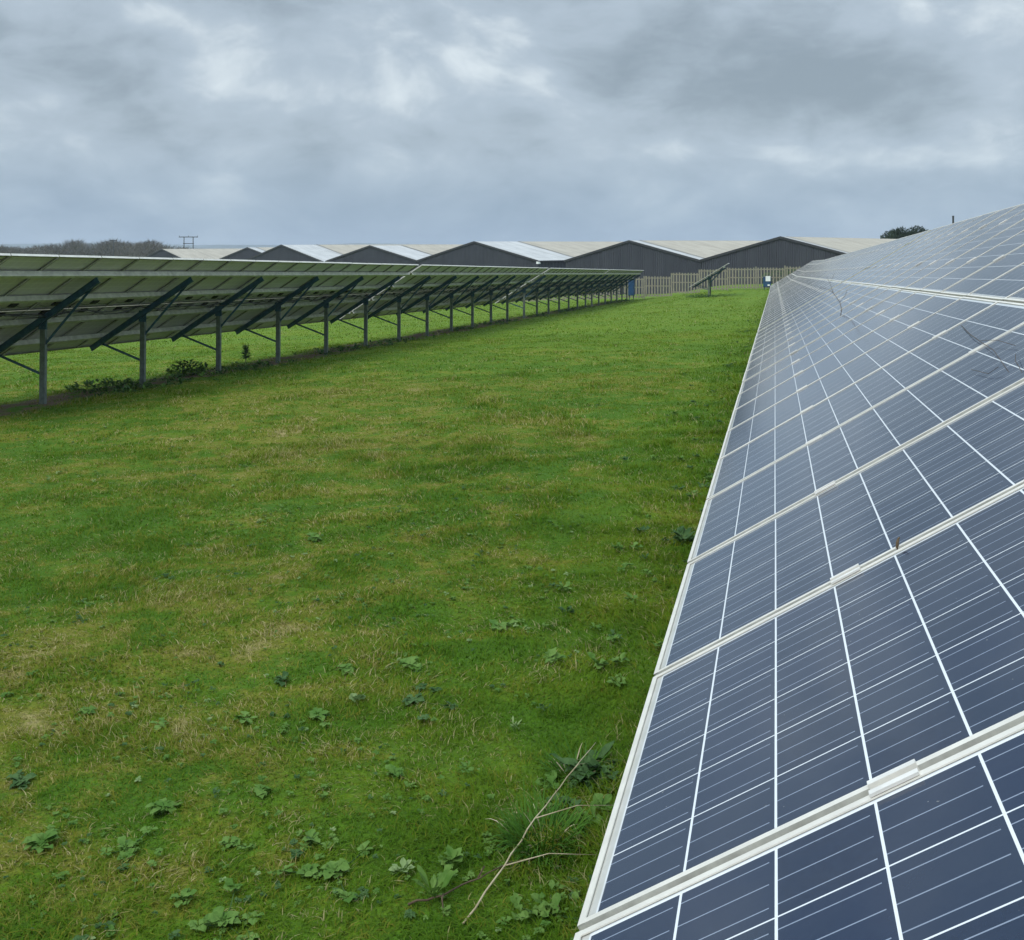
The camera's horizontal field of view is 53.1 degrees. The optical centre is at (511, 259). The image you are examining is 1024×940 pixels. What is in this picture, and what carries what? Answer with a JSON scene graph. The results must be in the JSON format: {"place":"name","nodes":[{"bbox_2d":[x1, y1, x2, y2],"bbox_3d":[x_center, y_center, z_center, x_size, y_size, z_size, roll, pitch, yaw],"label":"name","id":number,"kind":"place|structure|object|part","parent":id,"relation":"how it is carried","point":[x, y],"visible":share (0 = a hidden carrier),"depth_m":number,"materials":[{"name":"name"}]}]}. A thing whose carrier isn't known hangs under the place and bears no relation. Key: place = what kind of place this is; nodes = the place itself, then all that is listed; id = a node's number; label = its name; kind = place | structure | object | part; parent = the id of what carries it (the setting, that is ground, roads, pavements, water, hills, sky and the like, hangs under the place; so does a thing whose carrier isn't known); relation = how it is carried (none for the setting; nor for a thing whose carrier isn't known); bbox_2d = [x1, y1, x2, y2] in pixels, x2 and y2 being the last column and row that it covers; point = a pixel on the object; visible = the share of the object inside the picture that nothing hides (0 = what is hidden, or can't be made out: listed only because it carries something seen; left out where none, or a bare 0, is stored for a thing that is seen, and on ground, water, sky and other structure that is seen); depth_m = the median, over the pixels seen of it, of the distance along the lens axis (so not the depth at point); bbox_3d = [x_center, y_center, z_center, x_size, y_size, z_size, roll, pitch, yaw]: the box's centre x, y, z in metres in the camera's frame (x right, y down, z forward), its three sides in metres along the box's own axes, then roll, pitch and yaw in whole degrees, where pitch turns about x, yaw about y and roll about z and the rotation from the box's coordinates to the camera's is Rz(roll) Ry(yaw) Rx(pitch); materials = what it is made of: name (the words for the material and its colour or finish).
{"place":"outdoors","nodes":[
{"label":"outdoors","id":0,"kind":"place"},
{"bbox_2d":[0,243,413,255],"bbox_3d":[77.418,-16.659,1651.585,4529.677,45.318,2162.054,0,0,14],"label":"hills","id":1,"kind":"structure","parent":0,"point":[22,246],"depth_m":2238.53,"materials":[{"name":"green plant"}]},
{"bbox_2d":[0,284,772,939],"bbox_3d":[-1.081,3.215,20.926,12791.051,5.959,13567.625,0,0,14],"label":"ground","id":2,"kind":"structure","parent":0,"point":[16,406],"depth_m":6.08,"materials":[{"name":"green plant"}]},
{"bbox_2d":[6,769,36,789],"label":"dock weed","id":3,"kind":"object","parent":2,"relation":"on","point":[16,777],"visible":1,"depth_m":3.79,"materials":[{"name":"green plant"}]},
{"bbox_2d":[20,828,61,854],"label":"thistle weed","id":4,"kind":"object","parent":2,"relation":"on","point":[34,841],"visible":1,"depth_m":3.31,"materials":[{"name":"green plant"}]},
{"bbox_2d":[75,705,96,714],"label":"dock weed","id":5,"kind":"object","parent":2,"relation":"on","point":[89,710],"visible":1,"depth_m":4.39,"materials":[{"name":"green plant"}]},
{"bbox_2d":[0,238,190,256],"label":"woodland","id":6,"kind":"object","parent":2,"relation":"on","point":[128,249],"visible":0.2,"depth_m":255.68,"materials":[{"name":"green plant"}]},
{"bbox_2d":[64,378,153,393],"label":"nettle clump","id":7,"kind":"object","parent":2,"relation":"on","point":[106,383],"visible":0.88,"depth_m":19.33,"materials":[{"name":"green plant"}]},
{"bbox_2d":[99,826,157,861],"bbox_3d":[-1.237,1.871,3.296,0.128,0.030,0.201,0,0,14],"label":"thistle weed","id":8,"kind":"object","parent":2,"relation":"on","point":[122,841],"visible":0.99,"depth_m":3.26,"materials":[{"name":"green plant"}]},
{"bbox_2d":[149,717,167,730],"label":"dock weed","id":9,"kind":"object","parent":2,"relation":"on","point":[161,723],"visible":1,"depth_m":4.24,"materials":[{"name":"green plant"}]},
{"bbox_2d":[144,797,181,816],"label":"dock weed","id":10,"kind":"object","parent":2,"relation":"on","point":[164,804],"visible":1,"depth_m":3.49,"materials":[{"name":"green plant"}]},
{"bbox_2d":[169,888,196,907],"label":"ragwort weed","id":11,"kind":"object","parent":2,"relation":"on","point":[185,893],"visible":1,"depth_m":2.98,"materials":[{"name":"green plant"}]},
{"bbox_2d":[166,358,206,375],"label":"nettle clump","id":12,"kind":"object","parent":2,"relation":"on","point":[190,369],"visible":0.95,"depth_m":21.96,"materials":[{"name":"green plant"}]},
{"bbox_2d":[146,248,243,258],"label":"barn","id":13,"kind":"structure","parent":2,"relation":"on","point":[195,253],"depth_m":187.75,"materials":[{"name":"grey metal"}]},
{"bbox_2d":[0,253,418,403],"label":"solar table","id":14,"kind":"object","parent":2,"relation":"on","point":[48,302],"visible":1,"depth_m":19.85,"materials":[{"name":"grey glass"}]},
{"bbox_2d":[187,877,264,939],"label":"thistle weed","id":15,"kind":"object","parent":2,"relation":"on","point":[218,916],"visible":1,"depth_m":2.87,"materials":[{"name":"green plant"}]},
{"bbox_2d":[219,835,254,850],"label":"ragwort weed","id":16,"kind":"object","parent":2,"relation":"on","point":[225,839],"visible":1,"depth_m":3.29,"materials":[{"name":"green plant"}]},
{"bbox_2d":[240,345,250,361],"bbox_3d":[-6.745,2.398,25.923,0.313,0.472,0.284,0,0,-25],"label":"sapling","id":17,"kind":"object","parent":2,"relation":"on","point":[245,352],"visible":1,"depth_m":25.90,"materials":[{"name":"green plant"}]},
{"bbox_2d":[233,711,257,724],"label":"dock weed","id":18,"kind":"object","parent":2,"relation":"on","point":[244,714],"visible":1,"depth_m":4.23,"materials":[{"name":"green plant"}]},
{"bbox_2d":[220,247,273,259],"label":"barn","id":19,"kind":"structure","parent":2,"relation":"on","point":[246,253],"depth_m":173.73,"materials":[{"name":"grey metal"}]},
{"bbox_2d":[254,784,272,798],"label":"dock weed","id":20,"kind":"object","parent":2,"relation":"on","point":[260,790],"visible":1,"depth_m":3.58,"materials":[{"name":"green plant"}]},
{"bbox_2d":[274,671,288,686],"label":"ragwort weed","id":21,"kind":"object","parent":2,"relation":"on","point":[279,678],"visible":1,"depth_m":4.62,"materials":[{"name":"green plant"}]},
{"bbox_2d":[290,829,334,858],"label":"ragwort weed","id":22,"kind":"object","parent":2,"relation":"on","point":[310,833],"visible":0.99,"depth_m":3.29,"materials":[{"name":"green plant"}]},
{"bbox_2d":[308,532,322,542],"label":"ragwort weed","id":23,"kind":"object","parent":2,"relation":"on","point":[314,538],"visible":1,"depth_m":7.28,"materials":[{"name":"green plant"}]},
{"bbox_2d":[309,707,330,726],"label":"dock weed","id":24,"kind":"object","parent":2,"relation":"on","point":[319,715],"visible":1,"depth_m":4.21,"materials":[{"name":"green plant"}]},
{"bbox_2d":[277,840,373,902],"bbox_3d":[-0.562,1.854,3.131,0.289,0.033,0.301,0,0,14],"label":"thistle weed","id":25,"kind":"object","parent":2,"relation":"on","point":[341,865],"visible":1,"depth_m":3.11,"materials":[{"name":"green plant"}]},
{"bbox_2d":[337,663,355,675],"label":"ragwort weed","id":26,"kind":"object","parent":2,"relation":"on","point":[345,668],"visible":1,"depth_m":4.71,"materials":[{"name":"green plant"}]},
{"bbox_2d":[246,244,463,261],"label":"barn","id":27,"kind":"structure","parent":2,"relation":"on","point":[318,253],"depth_m":161.62,"materials":[{"name":"grey metal"}]},
{"bbox_2d":[349,693,365,702],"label":"pale weed","id":28,"kind":"object","parent":2,"relation":"on","point":[354,697],"visible":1,"depth_m":4.37,"materials":[{"name":"green plant"}]},
{"bbox_2d":[0,299,760,939],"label":"ground weeds","id":29,"kind":"object","parent":2,"relation":"on","point":[552,655],"visible":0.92,"depth_m":4.39,"materials":[{"name":"green plant"}]},
{"bbox_2d":[385,764,416,786],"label":"ragwort weed","id":30,"kind":"object","parent":2,"relation":"on","point":[391,768],"visible":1,"depth_m":3.72,"materials":[{"name":"green plant"}]},
{"bbox_2d":[388,857,414,872],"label":"pale weed","id":31,"kind":"object","parent":2,"relation":"on","point":[404,863],"visible":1,"depth_m":3.12,"materials":[{"name":"green plant"}]},
{"bbox_2d":[399,655,421,669],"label":"ragwort weed","id":32,"kind":"object","parent":2,"relation":"on","point":[411,662],"visible":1,"depth_m":4.76,"materials":[{"name":"green plant"}]},
{"bbox_2d":[401,683,456,719],"bbox_3d":[-0.359,1.868,4.345,0.210,0.030,0.362,0,0,-26],"label":"dock weed","id":33,"kind":"object","parent":2,"relation":"on","point":[410,699],"visible":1,"depth_m":4.34,"materials":[{"name":"green plant"}]},
{"bbox_2d":[411,864,457,898],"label":"plantain weed","id":34,"kind":"object","parent":2,"relation":"on","point":[445,876],"visible":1,"depth_m":3.00,"materials":[{"name":"green plant"}]},
{"bbox_2d":[325,245,556,277],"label":"barn","id":35,"kind":"structure","parent":2,"relation":"on","point":[401,254],"depth_m":146.50,"materials":[{"name":"grey metal"}]},
{"bbox_2d":[340,264,547,340],"bbox_3d":[-1.845,1.742,40.316,2.780,2.930,18.116,0,-1,14],"label":"solar table","id":36,"kind":"object","parent":2,"relation":"on","point":[423,288],"visible":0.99,"depth_m":37.59,"materials":[{"name":"grey glass"}]},
{"bbox_2d":[408,861,511,916],"bbox_3d":[-0.129,1.842,3.008,0.353,0.046,0.097,0,0,-35],"label":"brown stick","id":37,"kind":"object","parent":2,"relation":"on","point":[437,896],"visible":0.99,"depth_m":2.99,"materials":[{"name":"brown wood"}]},
{"bbox_2d":[489,618,524,631],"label":"ragwort weed","id":38,"kind":"object","parent":2,"relation":"on","point":[505,625],"visible":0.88,"depth_m":5.29,"materials":[{"name":"green plant"}]},
{"bbox_2d":[510,716,524,728],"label":"pale weed","id":39,"kind":"object","parent":2,"relation":"on","point":[515,723],"visible":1,"depth_m":4.12,"materials":[{"name":"green plant"}]},
{"bbox_2d":[417,241,622,293],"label":"barn","id":40,"kind":"structure","parent":2,"relation":"on","point":[509,253],"depth_m":132.25,"materials":[{"name":"white metal"}]},
{"bbox_2d":[462,742,613,924],"bbox_3d":[0.197,1.825,3.289,0.250,0.077,1.050,0,0,25],"label":"dry stalk","id":41,"kind":"object","parent":2,"relation":"on","point":[488,887],"visible":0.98,"depth_m":3.14,"materials":[{"name":"beige plant"}]},
{"bbox_2d":[485,778,599,873],"bbox_3d":[0.093,1.857,3.272,0.391,0.303,0.385,0,0,14],"label":"grass tuft","id":42,"kind":"object","parent":2,"relation":"on","point":[514,826],"visible":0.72,"depth_m":3.30,"materials":[{"name":"green plant"}]},
{"bbox_2d":[510,880,583,922],"bbox_3d":[0.150,1.836,2.930,0.310,0.044,0.206,0,0,14],"label":"dock weed","id":43,"kind":"object","parent":2,"relation":"on","point":[553,905],"visible":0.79,"depth_m":2.92,"materials":[{"name":"green plant"}]},
{"bbox_2d":[495,268,608,318],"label":"solar table","id":44,"kind":"object","parent":2,"relation":"on","point":[551,283],"visible":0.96,"depth_m":55.39,"materials":[{"name":"grey glass"}]},
{"bbox_2d":[533,731,612,792],"bbox_3d":[0.224,1.880,3.740,0.308,0.258,0.300,0,0,14],"label":"grass tuft","id":45,"kind":"object","parent":2,"relation":"on","point":[557,767],"visible":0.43,"depth_m":3.77,"materials":[{"name":"green plant"}]},
{"bbox_2d":[549,740,620,793],"bbox_3d":[0.266,1.847,3.723,0.269,0.097,0.268,0,0,14],"label":"dock weed","id":46,"kind":"object","parent":2,"relation":"on","point":[580,772],"visible":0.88,"depth_m":3.71,"materials":[{"name":"green plant"}]},
{"bbox_2d":[573,269,643,305],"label":"solar table","id":47,"kind":"object","parent":2,"relation":"on","point":[610,280],"visible":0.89,"depth_m":74.20,"materials":[{"name":"grey glass"}]},
{"bbox_2d":[628,279,634,299],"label":"electrical cabinet","id":48,"kind":"object","parent":2,"relation":"on","point":[631,289],"visible":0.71,"depth_m":85.80,"materials":[{"name":"blue metal"}]},
{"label":"door","id":49,"kind":"part","parent":48,"relation":"part of","materials":[{"name":"blue metal"}]},
{"bbox_2d":[496,266,799,302],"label":"picket fence","id":50,"kind":"object","parent":2,"relation":"on","point":[644,285],"visible":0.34,"depth_m":86.33,"materials":[{"name":"brown wood"}]},
{"bbox_2d":[564,240,761,294],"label":"barn","id":51,"kind":"structure","parent":2,"relation":"on","point":[658,258],"depth_m":114.63,"materials":[{"name":"grey metal"}]},
{"bbox_2d":[671,526,695,544],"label":"dock weed","id":52,"kind":"object","parent":2,"relation":"on","point":[682,532],"visible":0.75,"depth_m":6.89,"materials":[{"name":"green plant"}]},
{"bbox_2d":[686,293,717,297],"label":"dead weeds","id":53,"kind":"object","parent":2,"relation":"on","point":[695,296],"visible":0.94,"depth_m":74.92,"materials":[{"name":"green plant"}]},
{"bbox_2d":[690,263,728,294],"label":"solar table","id":54,"kind":"object","parent":2,"relation":"on","point":[711,276],"visible":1,"depth_m":75.53,"materials":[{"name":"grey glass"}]},
{"bbox_2d":[763,276,770,289],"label":"electrical cabinet","id":55,"kind":"object","parent":2,"relation":"on","point":[766,281],"visible":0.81,"depth_m":83.78,"materials":[{"name":"white metal"}]},
{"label":"door","id":56,"kind":"part","parent":55,"relation":"part of","materials":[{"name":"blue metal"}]},
{"bbox_2d":[760,268,794,282],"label":"bramble","id":57,"kind":"object","parent":2,"relation":"on","point":[777,274],"visible":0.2,"depth_m":90.14,"materials":[{"name":"green plant"}]},
{"bbox_2d":[769,260,822,292],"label":"solar table","id":58,"kind":"object","parent":2,"relation":"on","point":[794,274],"visible":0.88,"depth_m":59.66,"materials":[{"name":"blue glass"}]},
{"bbox_2d":[700,236,895,287],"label":"barn","id":59,"kind":"structure","parent":2,"relation":"on","point":[780,252],"depth_m":103.75,"materials":[{"name":"grey metal"}]},
{"bbox_2d":[573,204,1023,939],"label":"solar table","id":60,"kind":"object","parent":2,"relation":"on","point":[829,740],"visible":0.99,"depth_m":2.03,"materials":[{"name":"blue glass"}]},
{"bbox_2d":[820,275,846,315],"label":"dead stem","id":61,"kind":"object","parent":60,"relation":"on","point":[834,294],"visible":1,"depth_m":10.34,"materials":[{"name":"plant"}]},
{"bbox_2d":[896,537,899,549],"bbox_3d":[0.899,0.669,2.386,0.011,0.043,0.009,0,0,14],"label":"cable tie","id":62,"kind":"object","parent":60,"relation":"on","point":[897,542],"visible":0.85,"depth_m":2.38,"materials":[{"name":"grey plastic"}]},
{"bbox_2d":[961,325,1022,373],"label":"dead stem","id":63,"kind":"object","parent":60,"relation":"on","point":[994,351],"visible":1,"depth_m":3.80,"materials":[{"name":"plant"}]},
{"bbox_2d":[766,253,848,301],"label":"solar table","id":64,"kind":"object","parent":2,"relation":"on","point":[818,267],"visible":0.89,"depth_m":41.01,"materials":[{"name":"blue glass"}]},
{"bbox_2d":[757,230,930,331],"bbox_3d":[7.766,1.101,25.831,2.780,2.930,18.116,0,-1,14],"label":"solar table","id":65,"kind":"object","parent":2,"relation":"on","point":[809,289],"visible":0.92,"depth_m":21.47,"materials":[{"name":"blue glass"}]},
{"bbox_2d":[880,225,927,238],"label":"evergreen tree","id":66,"kind":"object","parent":2,"relation":"on","point":[893,233],"visible":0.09,"depth_m":148.99,"materials":[{"name":"green plant"}]},
{"bbox_2d":[0,0,1023,244],"label":"sky","id":67,"kind":"structure","parent":0,"point":[221,122],"materials":[{"name":"grey"}]}
]}

